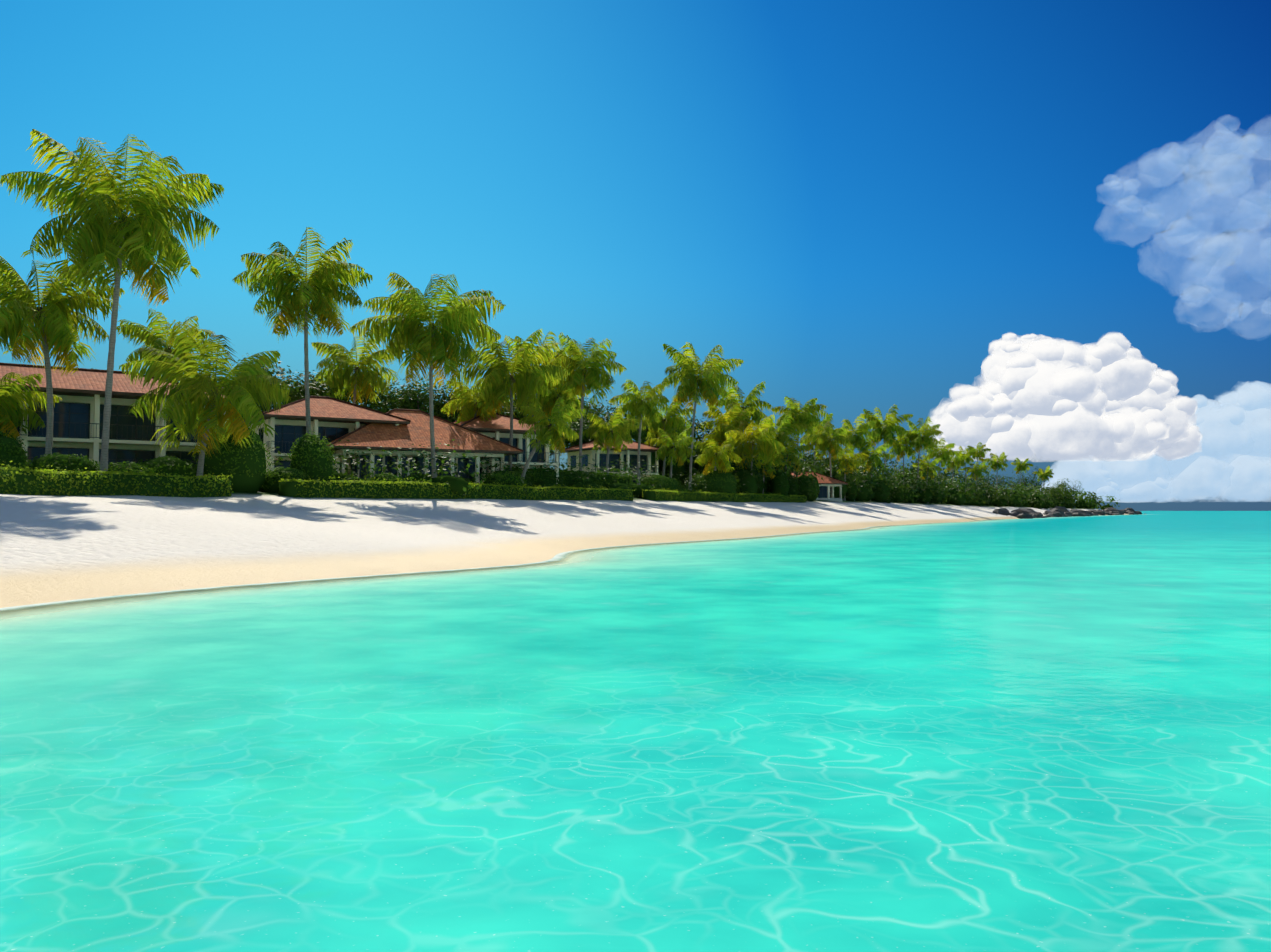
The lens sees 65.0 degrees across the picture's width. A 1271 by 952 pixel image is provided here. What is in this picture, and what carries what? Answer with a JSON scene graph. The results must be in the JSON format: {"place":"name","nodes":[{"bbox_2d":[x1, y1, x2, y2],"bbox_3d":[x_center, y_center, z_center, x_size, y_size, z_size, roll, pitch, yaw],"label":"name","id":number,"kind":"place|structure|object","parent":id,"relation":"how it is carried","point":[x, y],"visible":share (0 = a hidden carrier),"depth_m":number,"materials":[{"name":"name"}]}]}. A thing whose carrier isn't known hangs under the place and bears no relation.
{"place":"outdoors","nodes":[
{"label":"outdoors","id":0,"kind":"place"},
{"bbox_2d":[0,492,1128,620],"bbox_3d":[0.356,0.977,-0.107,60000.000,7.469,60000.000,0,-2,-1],"label":"beach sand","id":1,"kind":"structure","parent":0,"point":[58,548],"depth_m":40.50,"materials":[{"name":"white sand"}]},
{"bbox_2d":[0,430,32,468],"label":"bush","id":2,"kind":"object","parent":1,"relation":"on","point":[12,449],"visible":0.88,"depth_m":50.70,"materials":[{"name":"green plant"}]},
{"bbox_2d":[0,372,61,437],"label":"palm","id":3,"kind":"object","parent":1,"relation":"on","point":[10,395],"visible":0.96,"depth_m":61.14,"materials":[{"name":"green plant"}]},
{"bbox_2d":[0,256,124,455],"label":"palm","id":4,"kind":"object","parent":1,"relation":"on","point":[22,313],"visible":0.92,"depth_m":56.05,"materials":[{"name":"green plant"}]},
{"bbox_2d":[27,452,99,474],"bbox_3d":[-31.607,0.000,55.284,4.540,2.632,4.021,0,-2,-1],"label":"bush","id":5,"kind":"object","parent":1,"relation":"on","point":[68,462],"visible":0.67,"depth_m":54.40,"materials":[{"name":"green plant"}]},
{"bbox_2d":[0,129,223,473],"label":"palm","id":6,"kind":"object","parent":1,"relation":"on","point":[119,240],"visible":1,"depth_m":52.21,"materials":[{"name":"green plant"}]},
{"bbox_2d":[0,362,230,470],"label":"villa","id":7,"kind":"object","parent":1,"relation":"on","point":[78,410],"visible":0.38,"depth_m":66.61,"materials":[{"name":"paint"}]},
{"bbox_2d":[0,459,233,497],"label":"hedge","id":8,"kind":"object","parent":1,"relation":"on","point":[22,481],"visible":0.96,"depth_m":50.65,"materials":[{"name":"green plant"}]},
{"bbox_2d":[97,461,153,475],"bbox_3d":[-30.168,0.187,58.975,3.251,2.162,3.182,2,-3,-45],"label":"bush","id":9,"kind":"object","parent":1,"relation":"on","point":[133,466],"visible":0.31,"depth_m":58.40,"materials":[{"name":"green plant"}]},
{"bbox_2d":[137,455,197,478],"bbox_3d":[-29.483,0.091,62.667,5.112,2.744,4.506,0,-2,-1],"label":"bush","id":10,"kind":"object","parent":1,"relation":"on","point":[173,465],"visible":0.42,"depth_m":61.60,"materials":[{"name":"green plant"}]},
{"bbox_2d":[116,308,221,380],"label":"palm","id":11,"kind":"object","parent":1,"relation":"on","point":[158,339],"visible":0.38,"depth_m":88.61,"materials":[{"name":"green plant"}]},
{"bbox_2d":[119,320,290,478],"bbox_3d":[-25.378,-3.924,60.391,10.007,10.302,9.484,0,-2,-1],"label":"palm","id":12,"kind":"object","parent":1,"relation":"on","point":[194,386],"visible":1,"depth_m":59.06,"materials":[{"name":"green plant"}]},
{"bbox_2d":[190,427,273,492],"bbox_3d":[-25.886,-0.690,64.288,5.193,5.349,4.742,0,-2,-1],"label":"bush","id":13,"kind":"object","parent":1,"relation":"on","point":[245,467],"visible":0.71,"depth_m":62.89,"materials":[{"name":"green plant"}]},
{"bbox_2d":[216,381,275,421],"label":"tree","id":14,"kind":"object","parent":1,"relation":"on","point":[258,406],"depth_m":99.40,"materials":[{"name":"green plant"}]},
{"bbox_2d":[218,353,341,408],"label":"tree","id":15,"kind":"object","parent":1,"relation":"on","point":[296,393],"visible":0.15,"depth_m":102.66,"materials":[{"name":"green plant"}]},
{"bbox_2d":[262,467,308,492],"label":"bush","id":16,"kind":"object","parent":1,"relation":"on","point":[271,484],"visible":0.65,"depth_m":65.83,"materials":[{"name":"green plant"}]},
{"bbox_2d":[232,227,372,434],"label":"palm","id":17,"kind":"object","parent":1,"relation":"on","point":[321,288],"visible":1,"depth_m":72.17,"materials":[{"name":"green plant"}]},
{"bbox_2d":[287,430,336,480],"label":"bush","id":18,"kind":"object","parent":1,"relation":"on","point":[309,456],"visible":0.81,"depth_m":68.30,"materials":[{"name":"green plant"}]},
{"bbox_2d":[233,396,410,491],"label":"villa","id":19,"kind":"object","parent":1,"relation":"on","point":[331,418],"visible":0.25,"depth_m":87.99,"materials":[{"name":"tile"}]},
{"bbox_2d":[286,368,420,410],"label":"tree","id":20,"kind":"object","parent":1,"relation":"on","point":[384,398],"visible":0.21,"depth_m":115.61,"materials":[{"name":"green plant"}]},
{"bbox_2d":[311,335,398,405],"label":"palm","id":21,"kind":"object","parent":1,"relation":"on","point":[343,366],"visible":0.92,"depth_m":105.31,"materials":[{"name":"green plant"}]},
{"bbox_2d":[367,472,403,483],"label":"bush","id":22,"kind":"object","parent":1,"relation":"on","point":[388,477],"visible":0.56,"depth_m":74.07,"materials":[{"name":"green plant"}]},
{"bbox_2d":[357,373,466,420],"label":"tree","id":23,"kind":"object","parent":1,"relation":"on","point":[422,403],"visible":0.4,"depth_m":119.31,"materials":[{"name":"green plant"}]},
{"bbox_2d":[326,408,523,483],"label":"pavilion","id":24,"kind":"structure","parent":1,"relation":"on","point":[374,437],"depth_m":90.14,"materials":[{"name":"tile"}]},
{"bbox_2d":[349,272,505,477],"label":"palm","id":25,"kind":"object","parent":1,"relation":"on","point":[432,345],"visible":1,"depth_m":79.06,"materials":[{"name":"green plant"}]},
{"bbox_2d":[279,477,634,500],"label":"hedge","id":26,"kind":"object","parent":1,"relation":"on","point":[300,488],"visible":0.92,"depth_m":74.92,"materials":[{"name":"green plant"}]},
{"bbox_2d":[188,439,740,498],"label":"bushes","id":27,"kind":"object","parent":1,"relation":"on","point":[460,486],"visible":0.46,"depth_m":87.78,"materials":[{"name":"green plant"}]},
{"bbox_2d":[440,379,515,427],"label":"palm","id":28,"kind":"object","parent":1,"relation":"on","point":[469,410],"visible":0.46,"depth_m":99.96,"materials":[{"name":"green plant"}]},
{"bbox_2d":[427,393,532,421],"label":"tree","id":29,"kind":"object","parent":1,"relation":"on","point":[515,415],"visible":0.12,"depth_m":121.61,"materials":[{"name":"green plant"}]},
{"bbox_2d":[482,470,526,485],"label":"bush","id":30,"kind":"object","parent":1,"relation":"on","point":[510,477],"visible":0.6,"depth_m":89.80,"materials":[{"name":"green plant"}]},
{"bbox_2d":[452,413,564,483],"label":"villa","id":31,"kind":"object","parent":1,"relation":"on","point":[498,428],"visible":0.25,"depth_m":99.51,"materials":[{"name":"paint"}]},
{"bbox_2d":[450,329,569,469],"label":"palm","id":32,"kind":"object","parent":1,"relation":"on","point":[523,381],"visible":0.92,"depth_m":95.54,"materials":[{"name":"green plant"}]},
{"bbox_2d":[504,331,571,422],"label":"palm","id":33,"kind":"object","parent":1,"relation":"on","point":[518,343],"visible":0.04,"depth_m":119.40,"materials":[{"name":"green plant"}]},
{"bbox_2d":[518,397,585,481],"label":"palm","id":34,"kind":"object","parent":1,"relation":"on","point":[551,431],"visible":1,"depth_m":92.23,"materials":[{"name":"green plant"}]},
{"bbox_2d":[501,392,602,437],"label":"tree","id":35,"kind":"object","parent":1,"relation":"on","point":[588,407],"visible":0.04,"depth_m":125.38,"materials":[{"name":"green plant"}]},
{"bbox_2d":[535,372,590,460],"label":"palm","id":36,"kind":"object","parent":1,"relation":"on","point":[548,402],"visible":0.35,"depth_m":117.54,"materials":[{"name":"green plant"}]},
{"bbox_2d":[506,466,631,488],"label":"tall hedge","id":37,"kind":"object","parent":1,"relation":"on","point":[542,475],"visible":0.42,"depth_m":102.61,"materials":[{"name":"green plant"}]},
{"bbox_2d":[549,402,612,455],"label":"tree","id":38,"kind":"object","parent":1,"relation":"on","point":[570,443],"visible":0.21,"depth_m":137.35,"materials":[{"name":"green plant"}]},
{"bbox_2d":[539,332,626,470],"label":"palm","id":39,"kind":"object","parent":1,"relation":"on","point":[581,372],"visible":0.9,"depth_m":109.63,"materials":[{"name":"green plant"}]},
{"bbox_2d":[571,400,648,439],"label":"tree","id":40,"kind":"object","parent":1,"relation":"on","point":[605,418],"visible":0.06,"depth_m":148.40,"materials":[{"name":"green plant"}]},
{"bbox_2d":[560,438,661,481],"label":"villa","id":41,"kind":"object","parent":1,"relation":"on","point":[629,454],"visible":0.35,"depth_m":132.02,"materials":[{"name":"paint"}]},
{"bbox_2d":[582,406,640,474],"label":"palm","id":42,"kind":"object","parent":1,"relation":"on","point":[599,429],"visible":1,"depth_m":111.20,"materials":[{"name":"green plant"}]},
{"bbox_2d":[609,380,669,484],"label":"palm","id":43,"kind":"object","parent":1,"relation":"on","point":[640,407],"visible":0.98,"depth_m":117.72,"materials":[{"name":"green plant"}]},
{"bbox_2d":[635,474,681,491],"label":"bush","id":44,"kind":"object","parent":1,"relation":"on","point":[667,481],"visible":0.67,"depth_m":124.03,"materials":[{"name":"green plant"}]},
{"bbox_2d":[637,397,693,476],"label":"palm","id":45,"kind":"object","parent":1,"relation":"on","point":[674,421],"visible":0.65,"depth_m":139.33,"materials":[{"name":"green plant"}]},
{"bbox_2d":[645,427,695,477],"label":"palm","id":46,"kind":"object","parent":1,"relation":"on","point":[669,448],"visible":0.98,"depth_m":130.42,"materials":[{"name":"green plant"}]},
{"bbox_2d":[633,413,716,450],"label":"tree","id":47,"kind":"object","parent":1,"relation":"on","point":[695,432],"visible":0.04,"depth_m":157.80,"materials":[{"name":"green plant"}]},
{"bbox_2d":[661,342,743,489],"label":"palm","id":48,"kind":"object","parent":1,"relation":"on","point":[708,380],"visible":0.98,"depth_m":136.03,"materials":[{"name":"green plant"}]},
{"bbox_2d":[688,470,739,494],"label":"bush","id":49,"kind":"object","parent":1,"relation":"on","point":[714,477],"visible":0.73,"depth_m":141.01,"materials":[{"name":"green plant"}]},
{"bbox_2d":[693,433,741,474],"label":"palm","id":50,"kind":"object","parent":1,"relation":"on","point":[715,457],"visible":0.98,"depth_m":141.64,"materials":[{"name":"green plant"}]},
{"bbox_2d":[642,487,806,502],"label":"hedge","id":51,"kind":"object","parent":1,"relation":"on","point":[668,495],"visible":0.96,"depth_m":135.16,"materials":[{"name":"green plant"}]},
{"bbox_2d":[695,402,756,448],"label":"palm","id":52,"kind":"object","parent":1,"relation":"on","point":[733,418],"visible":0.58,"depth_m":160.36,"materials":[{"name":"green plant"}]},
{"bbox_2d":[715,381,772,443],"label":"palm","id":53,"kind":"object","parent":1,"relation":"on","point":[752,398],"visible":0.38,"depth_m":168.50,"materials":[{"name":"green plant"}]},
{"bbox_2d":[720,414,785,474],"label":"palm","id":54,"kind":"object","parent":1,"relation":"on","point":[757,443],"visible":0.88,"depth_m":152.64,"materials":[{"name":"green plant"}]},
{"bbox_2d":[749,450,785,493],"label":"palm","id":55,"kind":"object","parent":1,"relation":"on","point":[769,469],"visible":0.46,"depth_m":160.17,"materials":[{"name":"green plant"}]},
{"bbox_2d":[750,411,808,469],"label":"palm","id":56,"kind":"object","parent":1,"relation":"on","point":[784,431],"visible":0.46,"depth_m":173.08,"materials":[{"name":"green plant"}]},
{"bbox_2d":[769,435,810,472],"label":"palm","id":57,"kind":"object","parent":1,"relation":"on","point":[792,456],"visible":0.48,"depth_m":169.66,"materials":[{"name":"green plant"}]},
{"bbox_2d":[771,396,828,476],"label":"palm","id":58,"kind":"object","parent":1,"relation":"on","point":[806,415],"visible":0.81,"depth_m":176.48,"materials":[{"name":"green plant"}]},
{"bbox_2d":[799,413,835,468],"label":"palm","id":59,"kind":"object","parent":1,"relation":"on","point":[826,419],"visible":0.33,"depth_m":203.64,"materials":[{"name":"green plant"}]},
{"bbox_2d":[790,471,847,501],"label":"hut","id":60,"kind":"object","parent":1,"relation":"on","point":[827,483],"visible":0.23,"depth_m":185.16,"materials":[{"name":"paint"}]},
{"bbox_2d":[800,449,840,470],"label":"tree","id":61,"kind":"object","parent":1,"relation":"on","point":[825,458],"visible":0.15,"depth_m":232.57,"materials":[{"name":"green plant"}]},
{"bbox_2d":[802,421,851,497],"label":"palm","id":62,"kind":"object","parent":1,"relation":"on","point":[827,441],"visible":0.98,"depth_m":189.62,"materials":[{"name":"green plant"}]},
{"bbox_2d":[552,432,1119,509],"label":"bushes","id":63,"kind":"object","parent":1,"relation":"on","point":[881,488],"visible":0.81,"depth_m":229.72,"materials":[{"name":"green plant"}]},
{"bbox_2d":[827,444,868,500],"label":"palm","id":64,"kind":"object","parent":1,"relation":"on","point":[854,461],"visible":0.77,"depth_m":200.44,"materials":[{"name":"green plant"}]},
{"bbox_2d":[834,413,879,500],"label":"palm","id":65,"kind":"object","parent":1,"relation":"on","point":[858,441],"visible":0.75,"depth_m":221.47,"materials":[{"name":"green plant"}]},
{"bbox_2d":[833,457,884,476],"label":"tree","id":66,"kind":"object","parent":1,"relation":"on","point":[864,466],"visible":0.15,"depth_m":259.63,"materials":[{"name":"green plant"}]},
{"bbox_2d":[856,440,894,500],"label":"palm","id":67,"kind":"object","parent":1,"relation":"on","point":[872,458],"visible":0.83,"depth_m":222.17,"materials":[{"name":"green plant"}]},
{"bbox_2d":[863,404,912,499],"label":"palm","id":68,"kind":"object","parent":1,"relation":"on","point":[887,429],"visible":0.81,"depth_m":240.03,"materials":[{"name":"green plant"}]},
{"bbox_2d":[883,433,924,481],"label":"palm","id":69,"kind":"object","parent":1,"relation":"on","point":[902,447],"visible":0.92,"depth_m":259.88,"materials":[{"name":"green plant"}]},
{"bbox_2d":[878,452,930,479],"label":"tree","id":70,"kind":"object","parent":1,"relation":"on","point":[899,467],"visible":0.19,"depth_m":315.39,"materials":[{"name":"green plant"}]},
{"bbox_2d":[897,416,942,479],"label":"palm","id":71,"kind":"object","parent":1,"relation":"on","point":[931,441],"visible":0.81,"depth_m":258.88,"materials":[{"name":"green plant"}]},
{"bbox_2d":[912,454,942,487],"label":"palm","id":72,"kind":"object","parent":1,"relation":"on","point":[928,467],"visible":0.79,"depth_m":262.07,"materials":[{"name":"green plant"}]},
{"bbox_2d":[923,438,959,503],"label":"palm","id":73,"kind":"object","parent":1,"relation":"on","point":[944,456],"visible":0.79,"depth_m":286.50,"materials":[{"name":"green plant"}]},
{"bbox_2d":[931,462,978,484],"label":"tree","id":74,"kind":"object","parent":1,"relation":"on","point":[947,474],"visible":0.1,"depth_m":352.89,"materials":[{"name":"green plant"}]},
{"bbox_2d":[942,450,969,480],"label":"palm","id":75,"kind":"object","parent":1,"relation":"on","point":[955,463],"visible":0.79,"depth_m":324.90,"materials":[{"name":"green plant"}]},
{"bbox_2d":[955,446,978,492],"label":"palm","id":76,"kind":"object","parent":1,"relation":"on","point":[969,459],"visible":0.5,"depth_m":334.86,"materials":[{"name":"green plant"}]},
{"bbox_2d":[963,461,989,490],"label":"palm","id":77,"kind":"object","parent":1,"relation":"on","point":[976,474],"visible":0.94,"depth_m":326.38,"materials":[{"name":"green plant"}]},
{"bbox_2d":[967,442,990,468],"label":"palm","id":78,"kind":"object","parent":1,"relation":"on","point":[981,452],"visible":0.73,"depth_m":363.85,"materials":[{"name":"green plant"}]},
{"bbox_2d":[966,470,1017,487],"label":"tree","id":79,"kind":"object","parent":1,"relation":"on","point":[987,476],"visible":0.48,"depth_m":422.42,"materials":[{"name":"green plant"}]},
{"bbox_2d":[984,452,1008,494],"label":"palm","id":80,"kind":"object","parent":1,"relation":"on","point":[994,464],"visible":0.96,"depth_m":364.31,"materials":[{"name":"green plant"}]},
{"bbox_2d":[1012,458,1032,485],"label":"palm","id":81,"kind":"object","parent":1,"relation":"on","point":[1021,465],"visible":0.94,"depth_m":430.50,"materials":[{"name":"green plant"}]},
{"bbox_2d":[1010,466,1048,488],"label":"tree","id":82,"kind":"object","parent":1,"relation":"on","point":[1025,482],"visible":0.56,"depth_m":491.26,"materials":[{"name":"green plant"}]},
{"bbox_2d":[1033,466,1053,481],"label":"palm","id":83,"kind":"object","parent":1,"relation":"on","point":[1042,474],"visible":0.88,"depth_m":452.57,"materials":[{"name":"green plant"}]},
{"bbox_2d":[1045,478,1082,493],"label":"tree","id":84,"kind":"object","parent":1,"relation":"on","point":[1065,483],"visible":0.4,"depth_m":563.26,"materials":[{"name":"green plant"}]},
{"bbox_2d":[993,506,1141,518],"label":"rocks","id":85,"kind":"object","parent":1,"relation":"on","point":[1029,513],"visible":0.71,"depth_m":340.69,"materials":[{"name":"grey stone"}]},
{"bbox_2d":[0,511,1270,951],"bbox_3d":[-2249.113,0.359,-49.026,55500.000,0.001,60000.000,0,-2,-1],"label":"lagoon water","id":86,"kind":"structure","parent":0,"point":[1030,735],"depth_m":8.54,"materials":[{"name":"teal liquid"}]},
{"bbox_2d":[0,0,1270,510],"label":"sky","id":87,"kind":"structure","parent":0,"point":[852,201],"materials":[{"name":"blue"}]},
{"bbox_2d":[927,333,1201,461],"bbox_3d":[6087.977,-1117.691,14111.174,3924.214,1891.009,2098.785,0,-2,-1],"label":"cloud","id":88,"kind":"structure","parent":0,"point":[1111,396],"depth_m":13662.23,"materials":[{"name":"white"}]},
{"bbox_2d":[1039,381,1270,502],"bbox_3d":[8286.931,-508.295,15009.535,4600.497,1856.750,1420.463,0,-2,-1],"label":"cloud","id":89,"kind":"structure","parent":0,"point":[1231,461],"depth_m":14568.63,"materials":[{"name":"white"}]},
{"bbox_2d":[1102,122,1270,327],"bbox_3d":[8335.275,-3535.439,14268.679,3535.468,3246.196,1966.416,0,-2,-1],"label":"cloud","id":90,"kind":"structure","parent":0,"point":[1221,171],"depth_m":14127.67,"materials":[{"name":"white"}]}
]}

